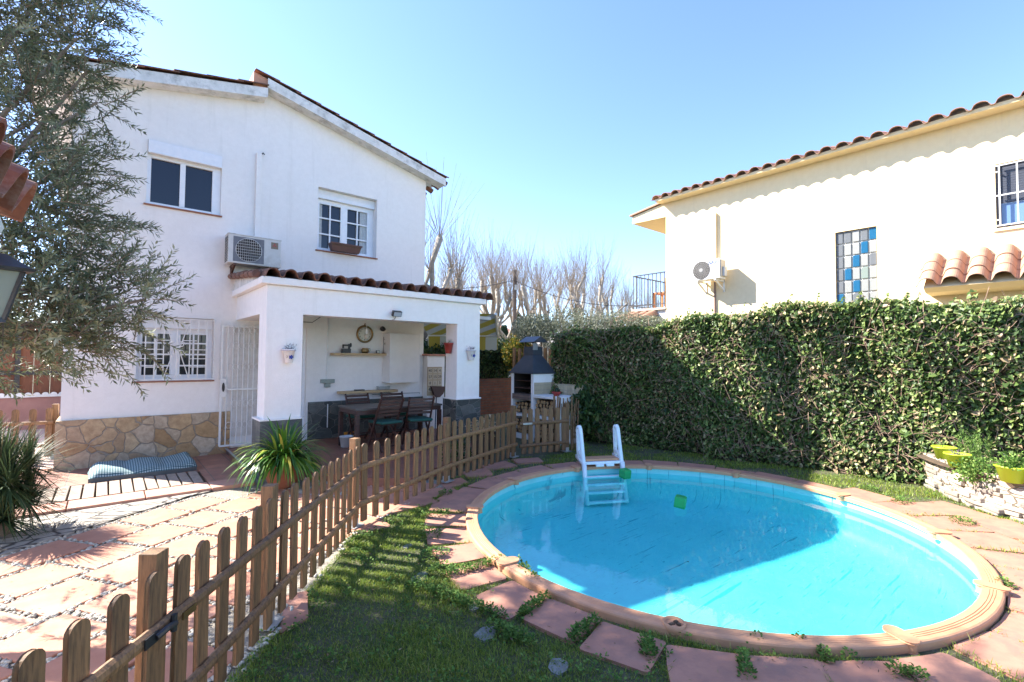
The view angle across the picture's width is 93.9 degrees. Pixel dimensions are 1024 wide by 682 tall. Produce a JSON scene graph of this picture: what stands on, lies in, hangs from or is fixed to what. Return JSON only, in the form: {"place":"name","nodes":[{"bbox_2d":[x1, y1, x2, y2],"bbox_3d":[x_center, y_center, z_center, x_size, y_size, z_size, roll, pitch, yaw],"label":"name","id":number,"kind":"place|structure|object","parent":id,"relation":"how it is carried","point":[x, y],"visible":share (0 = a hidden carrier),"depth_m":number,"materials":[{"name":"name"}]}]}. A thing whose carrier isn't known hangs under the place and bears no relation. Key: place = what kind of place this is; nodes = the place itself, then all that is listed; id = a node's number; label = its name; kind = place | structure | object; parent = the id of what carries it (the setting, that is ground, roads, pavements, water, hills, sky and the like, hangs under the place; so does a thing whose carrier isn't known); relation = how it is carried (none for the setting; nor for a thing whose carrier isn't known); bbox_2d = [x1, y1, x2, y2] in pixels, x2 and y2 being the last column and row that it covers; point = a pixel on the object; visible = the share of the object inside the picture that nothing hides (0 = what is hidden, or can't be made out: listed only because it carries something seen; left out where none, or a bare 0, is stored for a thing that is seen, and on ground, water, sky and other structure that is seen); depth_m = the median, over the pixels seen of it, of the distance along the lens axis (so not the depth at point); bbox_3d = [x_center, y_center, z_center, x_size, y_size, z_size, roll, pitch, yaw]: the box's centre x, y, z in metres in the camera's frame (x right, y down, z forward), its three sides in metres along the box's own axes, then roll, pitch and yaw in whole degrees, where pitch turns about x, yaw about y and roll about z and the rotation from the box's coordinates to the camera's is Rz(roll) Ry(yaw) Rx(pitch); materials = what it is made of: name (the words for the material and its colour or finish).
{"place":"outdoors","nodes":[
{"label":"outdoors","id":0,"kind":"place"},
{"bbox_2d":[3,429,53,470],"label":"side yard","id":1,"kind":"structure","parent":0,"point":[41,432],"depth_m":9.03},
{"bbox_2d":[0,404,59,458],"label":"picket fence","id":2,"kind":"object","parent":1,"relation":"on","point":[52,415],"visible":0.67,"depth_m":7.28,"materials":[{"name":"brown wood"}]},
{"bbox_2d":[0,394,60,430],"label":"kerb wall","id":3,"kind":"structure","parent":1,"relation":"on","point":[26,405],"depth_m":10.07,"materials":[{"name":"pink paint"}]},
{"bbox_2d":[0,392,60,397],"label":"scalloped edging","id":4,"kind":"object","parent":3,"relation":"on","point":[45,394],"visible":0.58,"depth_m":10.12,"materials":[{"name":"white paint"}]},
{"bbox_2d":[0,327,62,394],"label":"fence","id":5,"kind":"structure","parent":3,"relation":"on","point":[44,384],"depth_m":10.15,"materials":[{"name":"brown wood"}]},
{"bbox_2d":[0,490,212,556],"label":"flagstone path","id":6,"kind":"structure","parent":0,"point":[84,520],"depth_m":4.64,"materials":[{"name":"beige stone"}]},
{"bbox_2d":[38,472,205,504],"bbox_3d":[-6.758,1.717,4.070,7.000,0.020,0.800,2,-3,-40],"label":"apron base","id":7,"kind":"object","parent":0,"point":[202,478],"visible":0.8,"depth_m":5.82,"materials":[{"name":"soil"}]},
{"bbox_2d":[35,471,202,504],"bbox_3d":[-5.696,1.730,4.952,4.164,0.032,0.760,2,-3,-40],"label":"wooden duckboard","id":8,"kind":"object","parent":7,"relation":"on","point":[150,483],"visible":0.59,"depth_m":5.77,"materials":[{"name":"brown wood"}]},
{"bbox_2d":[15,477,253,517],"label":"border path","id":9,"kind":"structure","parent":0,"point":[101,501],"depth_m":5.42,"materials":[{"name":"beige stone"}]},
{"bbox_2d":[35,453,254,490],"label":"apron floor","id":10,"kind":"structure","parent":0,"point":[214,467],"depth_m":6.48,"materials":[{"name":"tile"}]},
{"bbox_2d":[88,451,196,482],"bbox_3d":[-5.073,1.704,6.589,1.160,0.152,0.920,2,-3,-40],"label":"outdoor mattress","id":11,"kind":"object","parent":10,"relation":"on","point":[136,467],"visible":1,"depth_m":6.37,"materials":[{"name":"fabric"}]},
{"bbox_2d":[0,482,438,681],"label":"patio","id":12,"kind":"structure","parent":0,"point":[60,597],"depth_m":3.58,"materials":[{"name":"beige stone"}]},
{"bbox_2d":[346,422,451,528],"bbox_3d":[-1.189,1.385,5.363,0.166,0.848,1.860,0,-2,21],"label":"picket fence","id":13,"kind":"object","parent":12,"relation":"on","point":[376,496],"visible":0.94,"depth_m":5.14,"materials":[{"name":"brown wood"}]},
{"bbox_2d":[3,465,1023,681],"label":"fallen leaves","id":14,"kind":"object","parent":12,"relation":"on","point":[893,678],"visible":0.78,"depth_m":2.92,"materials":[{"name":"brown plant"}]},
{"bbox_2d":[0,478,442,681],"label":"patio bed","id":15,"kind":"object","parent":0,"point":[233,493],"visible":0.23,"depth_m":3.49,"materials":[{"name":"white stone"}]},
{"bbox_2d":[0,413,87,541],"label":"spiky dasylirion","id":16,"kind":"object","parent":15,"relation":"on","point":[19,491],"visible":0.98,"depth_m":4.28,"materials":[{"name":"green plant"}]},
{"bbox_2d":[0,0,198,405],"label":"olive tree","id":17,"kind":"object","parent":15,"relation":"on","point":[64,305],"visible":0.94,"depth_m":3.55,"materials":[{"name":"green plant"}]},
{"bbox_2d":[0,480,408,681],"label":"pebble joints","id":18,"kind":"object","parent":15,"relation":"on","point":[5,662],"visible":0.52,"depth_m":3.48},
{"bbox_2d":[134,498,283,681],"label":"picket fence","id":19,"kind":"object","parent":15,"relation":"on","point":[185,605],"visible":0.98,"depth_m":2.28,"materials":[{"name":"brown wood"}]},
{"bbox_2d":[11,571,178,681],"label":"fence gate","id":20,"kind":"structure","parent":19,"relation":"attached to","point":[121,654],"depth_m":1.66,"materials":[{"name":"brown wood"}]},
{"bbox_2d":[247,446,362,630],"bbox_3d":[-1.486,1.326,3.686,0.166,0.848,1.732,1,-2,-1],"label":"picket fence","id":21,"kind":"object","parent":15,"relation":"on","point":[268,491],"visible":0.95,"depth_m":3.35,"materials":[{"name":"brown wood"}]},
{"bbox_2d":[226,428,471,486],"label":"porch floor","id":22,"kind":"structure","parent":0,"point":[340,451],"depth_m":7.38,"materials":[{"name":"tile"}]},
{"bbox_2d":[339,435,353,447],"bbox_3d":[-2.786,1.686,8.039,0.230,0.180,0.226,2,-3,-40],"label":"white bucket","id":23,"kind":"object","parent":22,"relation":"on","point":[344,441],"visible":0.93,"depth_m":7.96,"materials":[{"name":"plastic"}]},
{"bbox_2d":[344,393,375,440],"bbox_3d":[-2.713,1.377,8.570,0.440,0.862,0.452,2,-3,-43],"label":"folding chair","id":24,"kind":"object","parent":22,"relation":"on","point":[352,416],"visible":0.55,"depth_m":8.56,"materials":[{"name":"brown wood"}]},
{"bbox_2d":[367,397,404,452],"bbox_3d":[-2.068,1.358,7.837,0.452,0.862,0.440,-1,-3,43],"label":"folding chair","id":25,"kind":"object","parent":22,"relation":"on","point":[384,422],"visible":1,"depth_m":7.77,"materials":[{"name":"brown wood"}]},
{"bbox_2d":[338,401,441,445],"bbox_3d":[-2.120,1.454,8.390,1.600,0.679,0.780,2,-3,-40],"label":"dining table","id":26,"kind":"object","parent":22,"relation":"on","point":[357,410],"visible":0.64,"depth_m":8.13,"materials":[{"name":"brown wood"}]},
{"bbox_2d":[380,391,410,437],"bbox_3d":[-2.200,1.396,9.001,0.440,0.862,0.452,2,-2,-38],"label":"folding chair","id":27,"kind":"object","parent":22,"relation":"on","point":[401,413],"visible":0.41,"depth_m":9.02,"materials":[{"name":"brown wood"}]},
{"bbox_2d":[402,396,434,448],"bbox_3d":[-1.612,1.375,8.222,0.440,0.862,0.452,2,-2,-29],"label":"folding chair","id":28,"kind":"object","parent":22,"relation":"on","point":[414,419],"visible":0.93,"depth_m":8.14,"materials":[{"name":"brown wood"}]},
{"bbox_2d":[430,386,444,428],"bbox_3d":[-1.575,1.398,10.106,0.349,0.903,0.124,2,-3,-40],"label":"dustpan","id":29,"kind":"object","parent":22,"relation":"on","point":[437,391],"visible":0.97,"depth_m":10.07,"materials":[{"name":"brown plastic"}]},
{"bbox_2d":[424,313,498,350],"bbox_3d":[-1.270,-0.203,11.662,1.850,0.839,1.737,1,-2,0],"label":"striped awning","id":30,"kind":"object","parent":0,"point":[489,333],"visible":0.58,"depth_m":12.35,"materials":[{"name":"fabric"}]},
{"bbox_2d":[32,367,1023,681],"bbox_3d":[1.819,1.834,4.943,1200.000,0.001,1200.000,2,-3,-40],"label":"ground","id":31,"kind":"structure","parent":0,"point":[284,663],"depth_m":2.89,"materials":[{"name":"green plant"}]},
{"bbox_2d":[0,117,37,233],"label":"outbuilding","id":32,"kind":"structure","parent":31,"relation":"on","point":[18,188],"depth_m":1.54,"materials":[{"name":"orange tile"}]},
{"bbox_2d":[0,253,36,322],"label":"wall lantern","id":33,"kind":"object","parent":32,"relation":"attached to","point":[13,271],"depth_m":1.63,"materials":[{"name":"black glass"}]},
{"bbox_2d":[12,45,493,479],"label":"white house","id":34,"kind":"structure","parent":31,"relation":"on","point":[306,180],"depth_m":7.80,"materials":[{"name":"paint"}]},
{"bbox_2d":[133,317,221,382],"bbox_3d":[-5.230,0.139,7.498,1.119,0.998,0.310,2,-3,-40],"label":"window","id":35,"kind":"structure","parent":34,"relation":"in","point":[195,339],"depth_m":7.53,"materials":[{"name":"white glass"}]},
{"bbox_2d":[143,139,221,216],"bbox_3d":[-5.172,-2.540,7.564,1.020,0.998,0.151,2,-3,-40],"label":"window","id":36,"kind":"structure","parent":34,"relation":"in","point":[180,178],"depth_m":7.55,"materials":[{"name":"white glass"}]},
{"bbox_2d":[218,325,258,446],"bbox_3d":[-4.475,0.733,7.939,0.655,1.978,0.045,2,-3,-40],"label":"security grille","id":37,"kind":"object","parent":34,"relation":"attached to","point":[223,388],"visible":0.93,"depth_m":7.87,"materials":[{"name":"white metal"}]},
{"bbox_2d":[224,232,281,273],"bbox_3d":[-4.316,-1.392,7.991,0.816,0.651,0.351,2,-3,-40],"label":"air conditioner","id":38,"kind":"object","parent":34,"relation":"attached to","point":[242,250],"visible":0.97,"depth_m":7.83,"materials":[{"name":"metal"}]},
{"bbox_2d":[282,343,295,362],"bbox_3d":[-3.041,0.160,6.547,0.202,0.281,0.213,2,-3,-40],"label":"wall pot","id":39,"kind":"object","parent":34,"relation":"attached to","point":[288,353],"depth_m":6.49,"materials":[{"name":"white ceramic"}]},
{"bbox_2d":[301,328,305,429],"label":"pillar","id":40,"kind":"structure","parent":34,"relation":"in","point":[304,329],"depth_m":8.68,"materials":[{"name":"white paint"}]},
{"bbox_2d":[320,317,334,427],"bbox_3d":[-3.417,0.579,8.874,0.250,2.040,0.060,2,-3,-40],"label":"pipe","id":41,"kind":"object","parent":34,"relation":"attached to","point":[327,382],"visible":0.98,"depth_m":8.87,"materials":[{"name":"white paint"}]},
{"bbox_2d":[328,241,362,254],"bbox_3d":[-3.158,-1.750,9.052,0.603,0.148,0.178,2,-3,-40],"label":"window trough","id":42,"kind":"object","parent":34,"relation":"on","point":[344,248],"depth_m":8.98,"materials":[{"name":"plastic"}]},
{"bbox_2d":[315,189,377,258],"bbox_3d":[-3.220,-2.244,9.287,1.200,1.198,0.260,2,-3,-40],"label":"window","id":43,"kind":"structure","parent":34,"relation":"in","point":[342,218],"depth_m":9.32,"materials":[{"name":"white glass"}]},
{"bbox_2d":[330,353,386,355],"bbox_3d":[-2.932,0.257,9.206,1.060,0.045,0.190,2,-3,-40],"label":"wall shelf","id":44,"kind":"object","parent":34,"relation":"attached to","point":[372,354],"depth_m":9.16,"materials":[{"name":"brown wood"}]},
{"bbox_2d":[341,343,351,352],"bbox_3d":[-3.126,0.129,9.027,0.170,0.192,0.084,2,-3,-40],"label":"toy sewing machine","id":45,"kind":"object","parent":44,"relation":"on","point":[348,350],"visible":1,"depth_m":9.00,"materials":[{"name":"black metal"}]},
{"bbox_2d":[356,323,372,342],"bbox_3d":[-2.877,-0.152,9.356,0.350,0.384,0.048,2,-3,-40],"label":"wall clock","id":46,"kind":"object","parent":34,"relation":"attached to","point":[360,332],"depth_m":9.35,"materials":[{"name":"gold metal"}]},
{"bbox_2d":[337,389,397,393],"bbox_3d":[-2.793,0.982,9.304,1.160,0.045,0.190,2,-3,-40],"label":"wall shelf","id":47,"kind":"object","parent":34,"relation":"attached to","point":[365,391],"depth_m":9.21,"materials":[{"name":"brown wood"}]},
{"bbox_2d":[391,310,401,319],"bbox_3d":[-1.834,-0.406,7.578,0.150,0.153,0.131,2,-3,-40],"label":"floodlight","id":48,"kind":"object","parent":34,"relation":"attached to","point":[395,313],"visible":1,"depth_m":7.54,"materials":[{"name":"black metal"}]},
{"bbox_2d":[382,333,419,382],"bbox_3d":[-2.244,0.347,9.690,0.660,0.980,0.334,2,-3,-40],"label":"wall cabinet","id":49,"kind":"object","parent":34,"relation":"attached to","point":[401,362],"depth_m":9.53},
{"bbox_2d":[427,367,441,395],"bbox_3d":[-1.643,0.852,10.158,0.350,0.606,0.032,2,-3,-40],"label":"calendar board","id":50,"kind":"object","parent":34,"relation":"attached to","point":[434,376],"visible":0.89,"depth_m":10.13,"materials":[{"name":"white paper"}]},
{"bbox_2d":[443,341,452,353],"bbox_3d":[-1.127,0.095,8.482,0.180,0.252,0.180,2,-3,-40],"label":"wall pot","id":51,"kind":"object","parent":34,"relation":"attached to","point":[448,348],"depth_m":8.43,"materials":[{"name":"red ceramic"}]},
{"bbox_2d":[466,346,475,359],"bbox_3d":[-0.726,0.209,8.509,0.182,0.265,0.189,2,-3,-40],"label":"wall pot","id":52,"kind":"object","parent":34,"relation":"attached to","point":[471,351],"depth_m":8.45,"materials":[{"name":"white ceramic"}]},
{"bbox_2d":[224,414,334,496],"bbox_3d":[-2.851,1.406,5.981,1.366,0.938,1.240,2,-3,-40],"label":"potted lily plant","id":53,"kind":"object","parent":31,"relation":"on","point":[282,462],"visible":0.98,"depth_m":5.78,"materials":[{"name":"green plant"}]},
{"bbox_2d":[423,343,445,396],"bbox_3d":[-1.703,1.082,12.402,1.528,2.132,1.188,2,-3,-40],"label":"garden hedge","id":54,"kind":"object","parent":31,"relation":"on","point":[439,349],"visible":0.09,"depth_m":12.07,"materials":[{"name":"green plant"}]},
{"bbox_2d":[424,153,489,339],"bbox_3d":[-2.654,-1.449,14.552,4.037,7.146,4.580,0,-2,18],"label":"plane tree","id":55,"kind":"object","parent":31,"relation":"on","point":[439,238],"visible":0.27,"depth_m":13.97,"materials":[{"name":"brown plant"}]},
{"bbox_2d":[442,437,471,467],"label":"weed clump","id":56,"kind":"object","parent":31,"relation":"on","point":[464,444],"visible":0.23,"depth_m":7.04,"materials":[{"name":"green plant"}]},
{"bbox_2d":[425,258,489,310],"bbox_3d":[-3.468,-1.486,29.897,4.506,8.240,4.520,1,-2,-3],"label":"plane tree","id":57,"kind":"object","parent":31,"relation":"on","point":[453,280],"visible":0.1,"depth_m":29.19,"materials":[{"name":"brown plant"}]},
{"bbox_2d":[425,230,524,336],"bbox_3d":[-1.452,-1.021,20.073,4.611,6.688,4.303,1,-2,-27],"label":"plane tree","id":58,"kind":"object","parent":31,"relation":"on","point":[500,318],"visible":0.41,"depth_m":19.37,"materials":[{"name":"brown plant"}]},
{"bbox_2d":[441,405,518,482],"bbox_3d":[-0.410,1.448,7.019,0.165,0.848,1.948,-1,-2,29],"label":"picket fence","id":59,"kind":"object","parent":31,"relation":"on","point":[512,443],"visible":0.98,"depth_m":6.84,"materials":[{"name":"brown wood"}]},
{"bbox_2d":[465,414,495,459],"bbox_3d":[-0.453,1.567,7.897,0.530,0.691,0.620,0,-2,15],"label":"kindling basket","id":60,"kind":"object","parent":31,"relation":"on","point":[477,442],"visible":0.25,"depth_m":7.71,"materials":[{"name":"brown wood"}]},
{"bbox_2d":[474,626,495,641],"bbox_3d":[-0.150,1.739,2.841,0.117,0.013,0.160,0,-2,25],"label":"stepping stone","id":61,"kind":"object","parent":31,"relation":"on","point":[483,630],"visible":0.76,"depth_m":2.83,"materials":[{"name":"grey stone"}]},
{"bbox_2d":[479,378,510,414],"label":"brick wall","id":62,"kind":"structure","parent":31,"relation":"on","point":[495,394],"depth_m":13.93,"materials":[{"name":"brown brick"}]},
{"bbox_2d":[423,335,510,378],"bbox_3d":[-1.447,0.525,14.043,3.231,1.795,1.537,2,-3,-40],"label":"garden hedge","id":63,"kind":"object","parent":62,"relation":"on","point":[492,365],"visible":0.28,"depth_m":14.14,"materials":[{"name":"green plant"}]},
{"bbox_2d":[499,325,509,375],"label":"cypress tree","id":64,"kind":"object","parent":31,"relation":"on","point":[504,328],"visible":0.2,"depth_m":31.89,"materials":[{"name":"green plant"}]},
{"bbox_2d":[462,228,564,337],"bbox_3d":[-0.445,-1.438,22.877,5.240,7.725,5.465,0,-2,17],"label":"plane tree","id":65,"kind":"object","parent":31,"relation":"on","point":[483,311],"visible":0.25,"depth_m":22.06,"materials":[{"name":"brown plant"}]},
{"bbox_2d":[512,270,516,338],"bbox_3d":[0.090,-0.272,19.032,0.217,5.128,0.217,2,-3,-40],"label":"utility pole","id":66,"kind":"object","parent":31,"relation":"on","point":[514,309],"visible":0.52,"depth_m":19.02,"materials":[{"name":"brown wood"}]},
{"bbox_2d":[514,280,646,305],"bbox_3d":[3.090,-1.893,18.997,6.035,0.999,0.020,1,-2,0],"label":"overhead wire","id":67,"kind":"object","parent":66,"relation":"attached to","point":[578,301],"visible":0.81,"depth_m":18.98,"materials":[{"name":"metal"}]},
{"bbox_2d":[499,333,531,373],"bbox_3d":[0.172,0.938,13.925,1.044,2.367,1.072,1,-2,-16],"label":"golden shrub","id":68,"kind":"object","parent":31,"relation":"on","point":[506,354],"visible":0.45,"depth_m":13.77,"materials":[{"name":"yellow plant"}]},
{"bbox_2d":[462,222,576,355],"bbox_3d":[0.142,-1.321,20.032,5.453,7.315,3.876,0,-2,1],"label":"plane tree","id":69,"kind":"object","parent":31,"relation":"on","point":[524,295],"visible":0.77,"depth_m":20.24,"materials":[{"name":"brown plant"}]},
{"bbox_2d":[512,348,551,367],"bbox_3d":[0.642,1.093,10.988,1.304,1.868,0.066,1,-2,-10],"label":"slat fence","id":70,"kind":"object","parent":31,"relation":"on","point":[519,355],"visible":0.12,"depth_m":10.91,"materials":[{"name":"brown wood"}]},
{"bbox_2d":[519,403,571,453],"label":"fence gate","id":71,"kind":"structure","parent":31,"relation":"on","point":[550,422],"depth_m":8.04,"materials":[{"name":"brown wood"}]},
{"bbox_2d":[509,336,583,445],"bbox_3d":[0.657,0.939,9.564,0.642,2.080,1.496,2,-3,-40],"label":"brick barbecue","id":72,"kind":"object","parent":31,"relation":"on","point":[532,372],"visible":0.59,"depth_m":9.66,"materials":[{"name":"white brick"}]},
{"bbox_2d":[548,658,567,677],"bbox_3d":[0.246,1.732,2.539,0.142,0.013,0.101,6,-6,-71],"label":"stepping stone","id":73,"kind":"object","parent":31,"relation":"on","point":[554,666],"visible":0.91,"depth_m":2.53,"materials":[{"name":"grey stone"}]},
{"bbox_2d":[494,238,624,361],"bbox_3d":[1.887,-1.369,23.474,6.275,7.672,4.435,1,-2,-14],"label":"plane tree","id":74,"kind":"object","parent":31,"relation":"on","point":[574,296],"visible":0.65,"depth_m":23.00,"materials":[{"name":"brown plant"}]},
{"bbox_2d":[553,395,578,451],"bbox_3d":[0.950,1.452,8.476,0.541,0.987,0.089,1,-2,-21],"label":"stake bundle","id":75,"kind":"object","parent":31,"relation":"on","point":[572,434],"visible":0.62,"depth_m":8.53,"materials":[{"name":"brown wood"}]},
{"bbox_2d":[530,232,618,330],"bbox_3d":[3.829,-1.800,27.207,4.973,8.813,5.130,1,-2,-23],"label":"plane tree","id":76,"kind":"object","parent":31,"relation":"on","point":[601,280],"visible":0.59,"depth_m":26.85,"materials":[{"name":"brown plant"}]},
{"bbox_2d":[568,380,602,436],"bbox_3d":[1.332,1.348,9.111,0.814,1.244,0.877,0,-2,12],"label":"acanthus plant","id":77,"kind":"object","parent":31,"relation":"on","point":[586,405],"visible":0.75,"depth_m":8.96,"materials":[{"name":"green plant"}]},
{"bbox_2d":[510,304,670,350],"bbox_3d":[2.088,0.577,12.704,4.106,3.042,2.500,1,-2,-19],"label":"grey bush","id":78,"kind":"object","parent":31,"relation":"on","point":[537,326],"visible":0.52,"depth_m":12.40,"materials":[{"name":"green plant"}]},
{"bbox_2d":[558,256,646,327],"bbox_3d":[5.132,-1.507,30.663,6.918,8.485,5.329,2,-3,-40],"label":"plane tree","id":79,"kind":"object","parent":31,"relation":"on","point":[607,302],"visible":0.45,"depth_m":29.82,"materials":[{"name":"brown plant"}]},
{"bbox_2d":[581,270,645,319],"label":"plane tree","id":80,"kind":"object","parent":31,"relation":"on","point":[620,304],"visible":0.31,"depth_m":32.60,"materials":[{"name":"brown plant"}]},
{"bbox_2d":[225,446,1022,681],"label":"broad leaved weeds","id":81,"kind":"object","parent":31,"relation":"on","point":[647,643],"visible":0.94,"depth_m":2.88,"materials":[{"name":"green plant"}]},
{"bbox_2d":[588,282,659,314],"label":"plane tree","id":82,"kind":"object","parent":31,"relation":"on","point":[628,299],"visible":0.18,"depth_m":37.86,"materials":[{"name":"brown plant"}]},
{"bbox_2d":[612,274,662,316],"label":"plane tree","id":83,"kind":"object","parent":31,"relation":"on","point":[634,295],"visible":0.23,"depth_m":42.60,"materials":[{"name":"brown plant"}]},
{"bbox_2d":[466,463,1010,656],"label":"swimming pool","id":84,"kind":"structure","parent":31,"relation":"in","point":[776,562],"depth_m":4.81,"materials":[{"name":"liquid"}]},
{"bbox_2d":[575,424,628,505],"bbox_3d":[1.313,1.790,7.018,0.712,1.071,0.565,1,-2,-13],"label":"pool ladder","id":85,"kind":"object","parent":84,"relation":"attached to","point":[616,456],"visible":0.92,"depth_m":6.97,"materials":[{"name":"white plastic"}]},
{"label":"water","id":86,"kind":"structure","parent":84,"relation":"in","visible":0},
{"bbox_2d":[619,468,630,478],"bbox_3d":[1.642,1.921,6.939,0.124,0.140,0.136,2,-2,-29],"label":"pool float","id":87,"kind":"object","parent":86,"relation":"on","point":[624,473],"visible":1,"depth_m":6.90,"materials":[{"name":"green plastic"}]},
{"bbox_2d":[674,494,686,509],"bbox_3d":[1.970,1.879,5.595,0.136,0.140,0.124,0,-2,27],"label":"pool float","id":88,"kind":"object","parent":86,"relation":"on","point":[680,501],"visible":1,"depth_m":5.55,"materials":[{"name":"green plastic"}]},
{"bbox_2d":[549,288,1023,484],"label":"ivy hedge","id":89,"kind":"object","parent":31,"relation":"on","point":[886,389],"visible":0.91,"depth_m":7.24,"materials":[{"name":"green plant"}]},
{"bbox_2d":[916,452,1023,524],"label":"stone planter","id":90,"kind":"object","parent":31,"relation":"on","point":[999,498],"visible":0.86,"depth_m":5.30,"materials":[{"name":"stone"}]},
{"bbox_2d":[931,441,957,458],"bbox_3d":[5.436,1.367,6.011,0.257,0.230,0.257,2,-3,-40],"label":"lime pot","id":91,"kind":"object","parent":90,"relation":"on","point":[939,450],"visible":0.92,"depth_m":5.98,"materials":[{"name":"plastic"}]},
{"bbox_2d":[943,447,972,467],"bbox_3d":[5.202,1.356,5.580,0.257,0.219,0.257,2,-3,-40],"label":"lime pot","id":92,"kind":"object","parent":90,"relation":"on","point":[951,456],"visible":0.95,"depth_m":5.54,"materials":[{"name":"plastic"}]},
{"bbox_2d":[946,453,996,487],"bbox_3d":[5.148,1.440,5.324,0.414,0.366,0.452,2,-3,-40],"label":"trailing herb","id":93,"kind":"object","parent":90,"relation":"on","point":[972,468],"visible":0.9,"depth_m":5.30,"materials":[{"name":"green plant"}]},
{"bbox_2d":[955,428,998,466],"bbox_3d":[5.571,1.267,5.733,0.397,0.454,0.384,2,-3,-40],"label":"rosemary bush","id":94,"kind":"object","parent":90,"relation":"on","point":[970,451],"visible":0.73,"depth_m":5.71,"materials":[{"name":"green plant"}]},
{"bbox_2d":[984,448,1023,483],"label":"lime pot","id":95,"kind":"object","parent":90,"relation":"on","point":[1010,469],"visible":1,"depth_m":4.93,"materials":[{"name":"plastic"}]},
{"bbox_2d":[280,457,1023,681],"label":"pool paving","id":96,"kind":"structure","parent":0,"point":[1004,651],"depth_m":3.04,"materials":[{"name":"beige stone"}]},
{"bbox_2d":[653,277,665,307],"bbox_3d":[4.286,-1.328,13.533,0.440,0.849,0.420,2,-3,-40],"label":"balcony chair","id":97,"kind":"object","parent":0,"point":[658,293],"visible":0.4,"depth_m":13.50,"materials":[{"name":"orange wood"}]},
{"bbox_2d":[605,90,1023,324],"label":"cream house","id":98,"kind":"structure","parent":0,"point":[879,214],"depth_m":9.72,"materials":[{"name":"paint"}]},
{"bbox_2d":[633,271,665,308],"bbox_3d":[4.588,-1.382,14.035,1.995,0.957,1.096,2,-3,-40],"label":"balcony railing","id":99,"kind":"object","parent":98,"relation":"on","point":[648,304],"visible":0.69,"depth_m":13.71,"materials":[{"name":"metal"}]},
{"bbox_2d":[692,258,726,293],"bbox_3d":[4.903,-1.587,11.747,0.485,0.756,0.769,2,-3,-40],"label":"air conditioner","id":100,"kind":"object","parent":98,"relation":"attached to","point":[703,271],"visible":1,"depth_m":11.61,"materials":[{"name":"white metal"}]},
{"bbox_2d":[836,227,877,302],"bbox_3d":[7.019,-1.335,9.722,0.105,1.846,0.696,2,-3,-40],"label":"glass block window","id":101,"kind":"structure","parent":98,"relation":"in","point":[856,250],"depth_m":9.69,"materials":[{"name":"glass"}]},
{"bbox_2d":[916,244,1023,295],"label":"tiled canopy","id":102,"kind":"object","parent":98,"relation":"attached to","point":[979,270],"visible":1,"depth_m":8.02,"materials":[{"name":"tile"}]},
{"bbox_2d":[993,159,1023,231],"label":"window","id":103,"kind":"structure","parent":98,"relation":"in","point":[1009,177],"depth_m":8.06,"materials":[{"name":"white"}]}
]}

